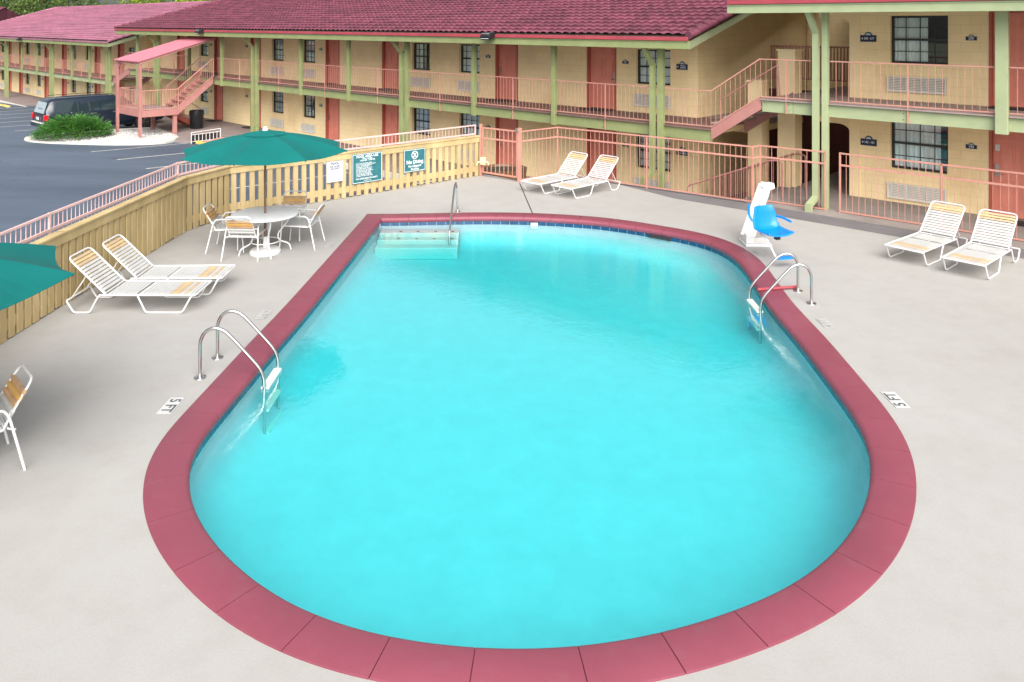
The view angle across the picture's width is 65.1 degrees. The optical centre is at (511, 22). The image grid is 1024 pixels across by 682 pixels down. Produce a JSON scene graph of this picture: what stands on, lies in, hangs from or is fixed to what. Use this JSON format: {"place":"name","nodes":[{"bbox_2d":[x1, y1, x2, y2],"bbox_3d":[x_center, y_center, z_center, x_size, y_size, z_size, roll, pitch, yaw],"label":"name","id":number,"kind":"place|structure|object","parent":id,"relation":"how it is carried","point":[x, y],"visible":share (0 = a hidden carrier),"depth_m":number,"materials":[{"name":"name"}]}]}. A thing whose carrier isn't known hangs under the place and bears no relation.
{"place":"outdoors","nodes":[
{"label":"outdoors","id":0,"kind":"place"},
{"bbox_2d":[0,0,17,11],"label":"broadleaf tree","id":1,"kind":"object","parent":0,"point":[5,5],"visible":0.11,"depth_m":88.08,"materials":[{"name":"green plant"}]},
{"bbox_2d":[0,89,42,105],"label":"sidewalk","id":2,"kind":"structure","parent":0,"point":[22,99],"depth_m":61.71,"materials":[{"name":"brown concrete"}]},
{"bbox_2d":[0,1,210,113],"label":"motel wing","id":3,"kind":"structure","parent":2,"relation":"on","point":[66,50],"depth_m":57.62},
{"bbox_2d":[9,41,11,62],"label":"door","id":4,"kind":"structure","parent":3,"relation":"in","point":[10,42],"depth_m":68.88,"materials":[{"name":"paint"}]},
{"bbox_2d":[9,71,11,90],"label":"door","id":5,"kind":"structure","parent":3,"relation":"in","point":[10,72],"depth_m":68.88,"materials":[{"name":"paint"}]},
{"bbox_2d":[19,72,22,92],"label":"door","id":6,"kind":"structure","parent":3,"relation":"in","point":[20,74],"depth_m":66.73,"materials":[{"name":"paint"}]},
{"bbox_2d":[44,43,48,66],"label":"door","id":7,"kind":"structure","parent":3,"relation":"in","point":[46,51],"depth_m":62.17,"materials":[{"name":"paint"}]},
{"bbox_2d":[44,76,48,97],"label":"door","id":8,"kind":"structure","parent":3,"relation":"in","point":[46,78],"depth_m":62.17,"materials":[{"name":"paint"}]},
{"bbox_2d":[62,44,66,69],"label":"door","id":9,"kind":"structure","parent":3,"relation":"in","point":[64,47],"depth_m":59.35,"materials":[{"name":"paint"}]},
{"bbox_2d":[62,78,66,95],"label":"door","id":10,"kind":"structure","parent":3,"relation":"in","point":[64,81],"depth_m":59.35,"materials":[{"name":"paint"}]},
{"bbox_2d":[94,46,99,72],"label":"door","id":11,"kind":"structure","parent":3,"relation":"in","point":[96,48],"depth_m":54.73,"materials":[{"name":"paint"}]},
{"bbox_2d":[94,83,99,93],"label":"door","id":12,"kind":"structure","parent":3,"relation":"in","point":[96,86],"depth_m":54.76,"materials":[{"name":"paint"}]},
{"bbox_2d":[118,44,123,74],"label":"door","id":13,"kind":"structure","parent":3,"relation":"in","point":[120,46],"depth_m":51.75,"materials":[{"name":"paint"}]},
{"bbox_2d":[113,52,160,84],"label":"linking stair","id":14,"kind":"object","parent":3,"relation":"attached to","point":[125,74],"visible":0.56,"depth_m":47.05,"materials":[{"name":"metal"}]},
{"bbox_2d":[5,0,194,11],"label":"sky","id":15,"kind":"structure","parent":0,"point":[101,1],"materials":[{"name":"white"}]},
{"bbox_2d":[0,102,412,243],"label":"parking lot","id":16,"kind":"structure","parent":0,"point":[38,180],"depth_m":27.64,"materials":[{"name":"grey asphalt"}]},
{"bbox_2d":[31,92,163,129],"bbox_3d":[-20.454,4.448,39.798,2.320,1.894,5.625,0,0,44],"label":"parked suv","id":17,"kind":"object","parent":16,"relation":"on","point":[47,108],"visible":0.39,"depth_m":38.57,"materials":[{"name":"black paint"}]},
{"bbox_2d":[24,127,178,144],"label":"kerb","id":18,"kind":"structure","parent":16,"relation":"on","point":[27,139],"depth_m":34.66,"materials":[{"name":"concrete"}]},
{"bbox_2d":[29,128,175,142],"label":"gravel","id":19,"kind":"structure","parent":16,"relation":"on","point":[131,135],"depth_m":36.16,"materials":[{"name":"white gravel"}]},
{"bbox_2d":[28,111,115,140],"bbox_3d":[-19.852,4.649,36.326,3.131,1.174,3.724,0,0,44],"label":"juniper bush","id":20,"kind":"object","parent":19,"relation":"on","point":[54,127],"visible":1,"depth_m":35.87,"materials":[{"name":"green plant"}]},
{"bbox_2d":[114,36,215,137],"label":"canopy staircase","id":21,"kind":"structure","parent":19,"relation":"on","point":[140,110],"depth_m":37.87,"materials":[{"name":"pink paint"}]},
{"bbox_2d":[0,107,347,188],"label":"stall markings","id":22,"kind":"object","parent":16,"relation":"on","point":[137,147],"visible":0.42,"depth_m":32.25,"materials":[{"name":"paint"}]},
{"bbox_2d":[191,128,220,143],"bbox_3d":[-13.575,5.038,35.549,0.114,0.565,1.372,0,0,44],"label":"railing","id":23,"kind":"object","parent":16,"relation":"on","point":[203,136],"visible":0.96,"depth_m":35.52,"materials":[{"name":"white metal"}]},
{"bbox_2d":[0,100,431,183],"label":"kerb","id":24,"kind":"structure","parent":16,"relation":"on","point":[397,175],"depth_m":29.16,"materials":[{"name":"concrete"}]},
{"bbox_2d":[482,164,526,179],"bbox_3d":[-0.220,4.820,23.000,1.320,1.300,1.320,0,0,0],"label":"planter","id":25,"kind":"object","parent":16,"relation":"on","point":[505,169],"visible":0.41,"depth_m":22.93,"materials":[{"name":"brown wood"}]},
{"bbox_2d":[149,113,747,198],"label":"sidewalk","id":26,"kind":"structure","parent":0,"point":[228,129],"depth_m":37.94,"materials":[{"name":"brown concrete"}]},
{"bbox_2d":[189,109,203,128],"bbox_3d":[-15.351,4.725,39.053,0.700,0.890,0.700,0,0,44],"label":"trash can","id":27,"kind":"object","parent":26,"relation":"on","point":[196,118],"visible":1,"depth_m":38.79,"materials":[{"name":"black plastic"}]},
{"bbox_2d":[687,153,805,199],"bbox_3d":[6.010,4.250,20.657,2.640,1.840,1.400,0,0,44],"label":"railing","id":28,"kind":"object","parent":26,"relation":"on","point":[780,188],"visible":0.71,"depth_m":20.35,"materials":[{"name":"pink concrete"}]},
{"bbox_2d":[723,0,1023,218],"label":"motel wing","id":29,"kind":"structure","parent":26,"relation":"on","point":[931,81],"depth_m":18.25,"materials":[{"name":"beige paint"}]},
{"bbox_2d":[711,58,792,139],"bbox_3d":[6.192,1.909,20.208,1.666,2.103,1.795,0,0,44],"label":"linking stair","id":30,"kind":"object","parent":29,"relation":"attached to","point":[746,112],"visible":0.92,"depth_m":19.78,"materials":[{"name":"metal"}]},
{"bbox_2d":[860,32,875,41],"bbox_3d":[8.548,0.352,19.245,0.370,0.236,0.020,0,0,44],"label":"direction sign","id":31,"kind":"object","parent":29,"relation":"attached to","point":[868,37],"visible":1,"depth_m":19.24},
{"bbox_2d":[861,136,876,145],"bbox_3d":[8.556,2.842,19.238,0.370,0.236,0.020,0,0,44],"label":"direction sign","id":32,"kind":"object","parent":29,"relation":"attached to","point":[868,140],"visible":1,"depth_m":19.23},
{"bbox_2d":[892,16,947,64],"bbox_3d":[9.625,0.405,18.746,1.440,1.310,0.555,0,0,44],"label":"window","id":33,"kind":"structure","parent":29,"relation":"in","point":[915,39],"depth_m":18.75,"materials":[{"name":"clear glass"}]},
{"bbox_2d":[892,122,947,173],"bbox_3d":[9.625,2.830,18.746,1.440,1.400,0.555,0,0,44],"label":"window","id":34,"kind":"structure","parent":29,"relation":"in","point":[915,142],"depth_m":18.68,"materials":[{"name":"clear glass"}]},
{"bbox_2d":[988,106,1023,110],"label":"doormat","id":35,"kind":"object","parent":29,"relation":"on","point":[1010,108],"visible":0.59,"depth_m":16.84,"materials":[{"name":"black rubber"}]},
{"bbox_2d":[989,11,1023,106],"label":"door","id":36,"kind":"structure","parent":29,"relation":"in","point":[1016,18],"depth_m":17.27,"materials":[{"name":"paint"}]},
{"bbox_2d":[989,130,1023,218],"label":"door","id":37,"kind":"structure","parent":29,"relation":"in","point":[1006,152],"depth_m":17.35,"materials":[{"name":"paint"}]},
{"bbox_2d":[114,0,806,196],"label":"motel wing","id":38,"kind":"structure","parent":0,"point":[439,64],"depth_m":27.16,"materials":[{"name":"beige paint"}]},
{"bbox_2d":[177,36,184,69],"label":"door","id":39,"kind":"structure","parent":38,"relation":"in","point":[179,58],"depth_m":45.73,"materials":[{"name":"paint"}]},
{"bbox_2d":[177,80,184,113],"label":"door","id":40,"kind":"structure","parent":38,"relation":"in","point":[179,83],"depth_m":45.73,"materials":[{"name":"paint"}]},
{"bbox_2d":[201,42,207,55],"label":"window","id":41,"kind":"structure","parent":38,"relation":"in","point":[204,47],"depth_m":43.71,"materials":[{"name":"black glass"}]},
{"bbox_2d":[201,83,207,101],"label":"window","id":42,"kind":"structure","parent":38,"relation":"in","point":[204,96],"depth_m":43.63,"materials":[{"name":"black glass"}]},
{"bbox_2d":[214,37,219,72],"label":"door","id":43,"kind":"structure","parent":38,"relation":"in","point":[216,42],"depth_m":42.61,"materials":[{"name":"paint"}]},
{"bbox_2d":[214,85,222,120],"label":"door","id":44,"kind":"structure","parent":38,"relation":"in","point":[218,90],"depth_m":42.52,"materials":[{"name":"paint"}]},
{"bbox_2d":[250,38,260,76],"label":"door","id":45,"kind":"structure","parent":38,"relation":"in","point":[252,40],"depth_m":39.56,"materials":[{"name":"paint"}]},
{"bbox_2d":[250,89,260,127],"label":"door","id":46,"kind":"structure","parent":38,"relation":"in","point":[250,89],"depth_m":39.56,"materials":[{"name":"paint"}]},
{"bbox_2d":[274,39,282,60],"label":"window","id":47,"kind":"structure","parent":38,"relation":"in","point":[278,43],"depth_m":38.35,"materials":[{"name":"black glass"}]},
{"bbox_2d":[274,91,282,112],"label":"window","id":48,"kind":"structure","parent":38,"relation":"in","point":[278,96],"depth_m":38.35,"materials":[{"name":"black glass"}]},
{"bbox_2d":[304,40,314,62],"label":"window","id":49,"kind":"structure","parent":38,"relation":"in","point":[309,45],"depth_m":36.48,"materials":[{"name":"black glass"}]},
{"bbox_2d":[304,95,314,117],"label":"window","id":50,"kind":"structure","parent":38,"relation":"in","point":[309,101],"depth_m":36.48,"materials":[{"name":"black glass"}]},
{"bbox_2d":[325,40,339,83],"bbox_3d":[-7.769,1.635,35.004,1.070,2.090,0.172,0,0,44],"label":"door","id":51,"kind":"structure","parent":38,"relation":"in","point":[332,47],"depth_m":35.15,"materials":[{"name":"paint"}]},
{"bbox_2d":[325,97,339,141],"bbox_3d":[-7.769,4.125,35.004,1.070,2.090,0.172,0,0,44],"label":"door","id":52,"kind":"structure","parent":38,"relation":"in","point":[332,105],"depth_m":35.15,"materials":[{"name":"paint"}]},
{"bbox_2d":[382,41,398,89],"bbox_3d":[-4.824,1.635,32.177,1.070,2.090,0.172,0,0,44],"label":"door","id":53,"kind":"structure","parent":38,"relation":"in","point":[390,56],"depth_m":32.32,"materials":[{"name":"paint"}]},
{"bbox_2d":[382,104,398,146],"bbox_3d":[-4.824,4.125,32.177,1.070,2.090,0.172,0,0,44],"label":"door","id":54,"kind":"structure","parent":38,"relation":"in","point":[390,113],"depth_m":32.30,"materials":[{"name":"paint"}]},
{"bbox_2d":[414,43,429,69],"bbox_3d":[-3.408,1.315,30.898,1.070,1.030,0.065,0,0,44],"label":"window","id":55,"kind":"structure","parent":38,"relation":"in","point":[421,51],"depth_m":30.96,"materials":[{"name":"black glass"}]},
{"bbox_2d":[414,108,429,134],"bbox_3d":[-3.408,3.805,30.898,1.070,1.030,0.065,0,0,44],"label":"window","id":56,"kind":"structure","parent":38,"relation":"in","point":[421,116],"depth_m":30.96,"materials":[{"name":"black glass"}]},
{"bbox_2d":[461,44,479,72],"bbox_3d":[-1.435,1.315,29.047,1.080,1.030,0.122,0,0,44],"label":"window","id":57,"kind":"structure","parent":38,"relation":"in","point":[465,48],"depth_m":29.21,"materials":[{"name":"black glass"}]},
{"bbox_2d":[461,113,479,136],"bbox_3d":[-1.435,3.805,29.047,1.080,1.030,0.122,0,0,44],"label":"window","id":58,"kind":"structure","parent":38,"relation":"in","point":[466,119],"depth_m":29.19,"materials":[{"name":"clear glass"}]},
{"bbox_2d":[480,32,495,39],"bbox_3d":[-0.721,0.422,24.436,0.380,0.243,0.358,0,0,44],"label":"floodlight","id":59,"kind":"object","parent":38,"relation":"attached to","point":[487,35],"visible":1,"depth_m":24.32,"materials":[{"name":"grey metal"}]},
{"bbox_2d":[495,44,517,100],"bbox_3d":[-0.135,1.635,27.691,1.080,2.090,0.172,0,0,44],"label":"door","id":60,"kind":"structure","parent":38,"relation":"in","point":[506,56],"depth_m":27.79,"materials":[{"name":"paint"}]},
{"bbox_2d":[495,117,517,163],"bbox_3d":[-0.135,4.125,27.691,1.080,2.090,0.172,0,0,44],"label":"door","id":61,"kind":"structure","parent":38,"relation":"in","point":[500,123],"depth_m":27.82,"materials":[{"name":"paint"}]},
{"bbox_2d":[579,107,612,110],"bbox_3d":[2.519,2.669,24.530,1.100,0.014,0.488,0,0,44],"label":"doormat","id":62,"kind":"object","parent":38,"relation":"on","point":[591,109],"visible":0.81,"depth_m":24.46,"materials":[{"name":"black rubber"}]},
{"bbox_2d":[587,47,615,109],"bbox_3d":[2.818,1.635,24.857,1.140,2.090,0.172,0,0,44],"label":"door","id":63,"kind":"structure","parent":38,"relation":"in","point":[601,61],"depth_m":24.95,"materials":[{"name":"paint"}]},
{"bbox_2d":[587,128,615,179],"bbox_3d":[2.818,4.125,24.857,1.140,2.090,0.172,0,0,44],"label":"door","id":64,"kind":"structure","parent":38,"relation":"in","point":[594,135],"depth_m":24.97,"materials":[{"name":"paint"}]},
{"bbox_2d":[638,49,669,84],"bbox_3d":[4.237,1.315,23.613,1.190,1.030,0.124,0,0,44],"label":"window","id":65,"kind":"structure","parent":38,"relation":"in","point":[643,66],"depth_m":23.79,"materials":[{"name":"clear glass"}]},
{"bbox_2d":[638,134,669,170],"bbox_3d":[4.237,3.805,23.613,1.190,1.030,0.124,0,0,44],"label":"window","id":66,"kind":"structure","parent":38,"relation":"in","point":[641,138],"depth_m":23.84,"materials":[{"name":"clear glass"}]},
{"bbox_2d":[676,61,687,69],"bbox_3d":[4.838,1.232,22.802,0.370,0.236,0.020,0,0,44],"label":"direction sign","id":67,"kind":"object","parent":38,"relation":"attached to","point":[682,65],"visible":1,"depth_m":22.79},
{"bbox_2d":[676,147,687,155],"bbox_3d":[4.838,3.662,22.802,0.370,0.236,0.020,0,0,44],"label":"direction sign","id":68,"kind":"object","parent":38,"relation":"attached to","point":[685,153],"visible":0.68,"depth_m":22.79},
{"bbox_2d":[0,174,1023,681],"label":"pool deck","id":69,"kind":"structure","parent":0,"point":[92,588],"depth_m":8.19,"materials":[{"name":"beige concrete"}]},
{"bbox_2d":[0,365,32,470],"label":"patio chair","id":70,"kind":"object","parent":69,"relation":"on","point":[13,393],"visible":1,"depth_m":7.74,"materials":[{"name":"white paint"}]},
{"bbox_2d":[0,242,74,309],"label":"patio umbrella","id":71,"kind":"object","parent":69,"relation":"on","point":[27,271],"visible":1,"depth_m":7.35,"materials":[{"name":"teal fabric"}]},
{"bbox_2d":[66,247,211,313],"bbox_3d":[-5.558,3.841,12.020,1.902,0.814,0.677,0,0,0],"label":"sun lounger","id":72,"kind":"object","parent":69,"relation":"on","point":[120,290],"visible":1,"depth_m":11.97,"materials":[{"name":"white paint"}]},
{"bbox_2d":[100,234,235,294],"bbox_3d":[-5.457,3.841,12.781,1.902,0.814,0.677,0,0,-1],"label":"sun lounger","id":73,"kind":"object","parent":69,"relation":"on","point":[181,272],"visible":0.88,"depth_m":12.75,"materials":[{"name":"white paint"}]},
{"bbox_2d":[156,397,184,413],"bbox_3d":[-3.780,4.244,8.880,0.160,0.004,0.380,0,0,0],"label":"depth marker","id":74,"kind":"object","parent":69,"relation":"on","point":[170,405],"visible":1,"depth_m":8.88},
{"bbox_2d":[203,203,252,253],"bbox_3d":[-5.345,3.840,15.065,0.795,0.825,0.685,0,0,-3],"label":"patio chair","id":75,"kind":"object","parent":69,"relation":"on","point":[211,214],"visible":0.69,"depth_m":14.95,"materials":[{"name":"white paint"}]},
{"bbox_2d":[193,309,281,434],"bbox_3d":[-3.357,4.419,9.875,0.895,1.562,0.718,0,0,0],"label":"pool ladder","id":76,"kind":"object","parent":69,"relation":"attached to","point":[267,383],"visible":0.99,"depth_m":9.78,"materials":[{"name":"silver metal"}]},
{"bbox_2d":[0,124,475,243],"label":"metal fence","id":77,"kind":"object","parent":69,"relation":"on","point":[83,215],"visible":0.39,"depth_m":14.93,"materials":[{"name":"pink metal"}]},
{"bbox_2d":[0,135,479,344],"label":"wooden fence","id":78,"kind":"object","parent":69,"relation":"on","point":[147,223],"visible":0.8,"depth_m":16.24,"materials":[{"name":"beige wood"}]},
{"bbox_2d":[327,160,342,182],"bbox_3d":[-4.227,3.565,19.145,0.440,0.490,0.013,0,0,-42],"label":"pool notice sign","id":79,"kind":"object","parent":78,"relation":"attached to","point":[334,171],"visible":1,"depth_m":19.14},
{"bbox_2d":[352,151,381,184],"bbox_3d":[-3.561,3.580,19.746,0.848,0.720,0.012,0,0,-42],"label":"pool rules sign","id":80,"kind":"object","parent":78,"relation":"attached to","point":[366,167],"visible":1,"depth_m":19.73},
{"bbox_2d":[404,148,424,172],"bbox_3d":[-2.509,3.560,20.696,0.675,0.580,0.016,0,0,-42],"label":"no diving sign","id":81,"kind":"object","parent":78,"relation":"attached to","point":[414,159],"visible":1,"depth_m":20.68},
{"bbox_2d":[221,216,269,261],"bbox_3d":[-4.825,3.840,14.535,0.685,0.825,0.795,0,0,3],"label":"patio chair","id":82,"kind":"object","parent":69,"relation":"on","point":[234,228],"visible":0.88,"depth_m":14.31,"materials":[{"name":"white paint"}]},
{"bbox_2d":[255,310,271,318],"bbox_3d":[-3.606,4.244,11.640,0.150,0.004,0.340,0,0,0],"label":"depth marker","id":83,"kind":"object","parent":69,"relation":"on","point":[263,314],"visible":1,"depth_m":11.64,"materials":[{"name":"white tile"}]},
{"bbox_2d":[181,126,347,256],"bbox_3d":[-4.550,3.085,14.790,2.848,2.330,2.848,0,0,-21],"label":"patio umbrella","id":84,"kind":"object","parent":69,"relation":"on","point":[265,146],"visible":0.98,"depth_m":14.19,"materials":[{"name":"teal fabric"}]},
{"bbox_2d":[231,206,298,258],"bbox_3d":[-4.550,3.884,14.790,1.210,0.738,1.210,0,0,0],"label":"patio table","id":85,"kind":"object","parent":69,"relation":"on","point":[270,215],"visible":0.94,"depth_m":14.67,"materials":[{"name":"white paint"}]},
{"bbox_2d":[269,190,309,240],"bbox_3d":[-4.409,3.840,15.955,0.685,0.825,0.795,0,0,2],"label":"patio chair","id":86,"kind":"object","parent":69,"relation":"on","point":[294,198],"visible":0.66,"depth_m":16.19,"materials":[{"name":"white paint"}]},
{"bbox_2d":[279,201,327,249],"bbox_3d":[-3.955,3.840,15.295,0.795,0.825,0.685,0,0,3],"label":"patio chair","id":87,"kind":"object","parent":69,"relation":"on","point":[298,222],"visible":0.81,"depth_m":15.19,"materials":[{"name":"white paint"}]},
{"bbox_2d":[143,212,916,681],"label":"swimming pool","id":88,"kind":"structure","parent":69,"relation":"in","point":[499,446],"depth_m":8.79,"materials":[{"name":"liquid"}]},
{"bbox_2d":[448,182,460,245],"bbox_3d":[-1.282,4.219,17.301,0.140,1.310,1.543,0,0,5],"label":"step handrail","id":89,"kind":"object","parent":88,"relation":"attached to","point":[457,210],"visible":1,"depth_m":17.37,"materials":[{"name":"silver metal"}]},
{"bbox_2d":[757,285,796,290],"bbox_3d":[4.201,4.210,12.700,0.701,0.058,0.048,0,0,-13],"label":"safety rope float","id":90,"kind":"object","parent":88,"relation":"on","point":[778,288],"visible":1,"depth_m":12.69,"materials":[{"name":"red paint"}]},
{"bbox_2d":[520,151,587,193],"bbox_3d":[1.117,3.841,20.542,1.902,0.814,0.677,0,0,-44],"label":"sun lounger","id":91,"kind":"object","parent":69,"relation":"on","point":[540,180],"visible":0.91,"depth_m":20.76,"materials":[{"name":"white paint"}]},
{"bbox_2d":[551,155,619,198],"bbox_3d":[1.850,3.841,20.007,1.902,0.814,0.677,0,0,-44],"label":"sun lounger","id":92,"kind":"object","parent":69,"relation":"on","point":[573,184],"visible":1,"depth_m":20.22,"materials":[{"name":"white paint"}]},
{"bbox_2d":[522,127,825,210],"bbox_3d":[3.885,3.570,20.215,7.637,1.360,1.299,0,0,26],"label":"metal fence","id":93,"kind":"object","parent":69,"relation":"on","point":[678,150],"visible":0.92,"depth_m":19.93,"materials":[{"name":"pink metal"}]},
{"bbox_2d":[479,124,521,181],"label":"metal gate","id":94,"kind":"structure","parent":93,"relation":"attached to","point":[518,142],"depth_m":21.66,"materials":[{"name":"pink metal"}]},
{"bbox_2d":[476,157,488,164],"bbox_3d":[-0.800,3.812,22.019,0.354,0.204,0.173,0,0,0],"label":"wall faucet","id":95,"kind":"object","parent":94,"relation":"attached to","point":[482,161],"depth_m":21.97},
{"bbox_2d":[754,251,767,256],"bbox_3d":[4.557,4.244,14.709,0.150,0.004,0.360,0,0,0],"label":"depth marker","id":96,"kind":"object","parent":69,"relation":"on","point":[760,253],"visible":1,"depth_m":14.65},
{"bbox_2d":[739,182,793,259],"bbox_3d":[4.688,3.707,14.931,0.766,1.085,2.238,0,0,7],"label":"pool lift","id":97,"kind":"object","parent":69,"relation":"on","point":[761,217],"visible":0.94,"depth_m":14.59,"materials":[{"name":"white paint"}]},
{"bbox_2d":[746,252,816,343],"bbox_3d":[4.147,4.419,12.395,0.895,1.562,0.718,0,0,0],"label":"pool ladder","id":98,"kind":"object","parent":69,"relation":"attached to","point":[750,318],"visible":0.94,"depth_m":12.27,"materials":[{"name":"silver metal"}]},
{"bbox_2d":[816,319,834,327],"bbox_3d":[4.418,4.244,11.311,0.150,0.004,0.340,0,0,0],"label":"depth marker","id":99,"kind":"object","parent":69,"relation":"on","point":[825,323],"visible":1,"depth_m":11.30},
{"bbox_2d":[881,392,910,407],"bbox_3d":[4.310,4.244,9.020,0.160,0.004,0.380,0,0,0],"label":"depth marker","id":100,"kind":"object","parent":69,"relation":"on","point":[895,399],"visible":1,"depth_m":9.00,"materials":[{"name":"white tile"}]},
{"bbox_2d":[884,201,967,265],"bbox_3d":[7.594,3.841,14.682,1.902,0.814,0.677,0,0,-39],"label":"sun lounger","id":101,"kind":"object","parent":69,"relation":"on","point":[918,245],"visible":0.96,"depth_m":14.87,"materials":[{"name":"white paint"}]},
{"bbox_2d":[941,209,1019,278],"bbox_3d":[8.180,3.841,13.966,1.902,0.814,0.677,0,0,-43],"label":"sun lounger","id":102,"kind":"object","parent":69,"relation":"on","point":[972,256],"visible":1,"depth_m":14.18,"materials":[{"name":"white paint"}]},
{"bbox_2d":[609,182,1023,257],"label":"walkway","id":103,"kind":"structure","parent":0,"point":[742,205],"depth_m":17.44,"materials":[{"name":"grey concrete"}]},
{"bbox_2d":[747,168,1023,249],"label":"walkway","id":104,"kind":"structure","parent":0,"point":[800,195],"depth_m":17.98,"materials":[{"name":"beige concrete"}]},
{"bbox_2d":[839,152,1023,240],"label":"metal fence","id":105,"kind":"object","parent":104,"relation":"on","point":[941,177],"visible":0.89,"depth_m":16.59,"materials":[{"name":"pink metal"}]},
{"bbox_2d":[987,217,1023,226],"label":"doormat","id":106,"kind":"object","parent":104,"relation":"on","point":[1019,223],"visible":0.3,"depth_m":16.83,"materials":[{"name":"black rubber"}]},
{"bbox_3d":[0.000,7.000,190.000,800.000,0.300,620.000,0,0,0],"label":"ground","id":107,"kind":"structure","parent":0,"visible":0},
{"bbox_2d":[0,7,20,20],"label":"outbuilding","id":108,"kind":"structure","parent":107,"relation":"on","point":[5,13],"depth_m":83.15,"materials":[{"name":"tile"}]},
{"bbox_2d":[2,0,76,14],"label":"broadleaf tree","id":109,"kind":"object","parent":107,"relation":"on","point":[25,5],"visible":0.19,"depth_m":86.35,"materials":[{"name":"green plant"}]},
{"bbox_2d":[28,0,102,13],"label":"broadleaf tree","id":110,"kind":"object","parent":107,"relation":"on","point":[37,8],"visible":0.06,"depth_m":83.02,"materials":[{"name":"green plant"}]},
{"bbox_2d":[0,0,211,15],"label":"tree belt","id":111,"kind":"object","parent":107,"relation":"on","point":[106,2],"depth_m":110.18,"materials":[{"name":"green plant"}]},
{"bbox_2d":[121,0,183,3],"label":"broadleaf tree","id":112,"kind":"object","parent":107,"relation":"on","point":[140,1],"visible":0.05,"depth_m":91.03,"materials":[{"name":"green plant"}]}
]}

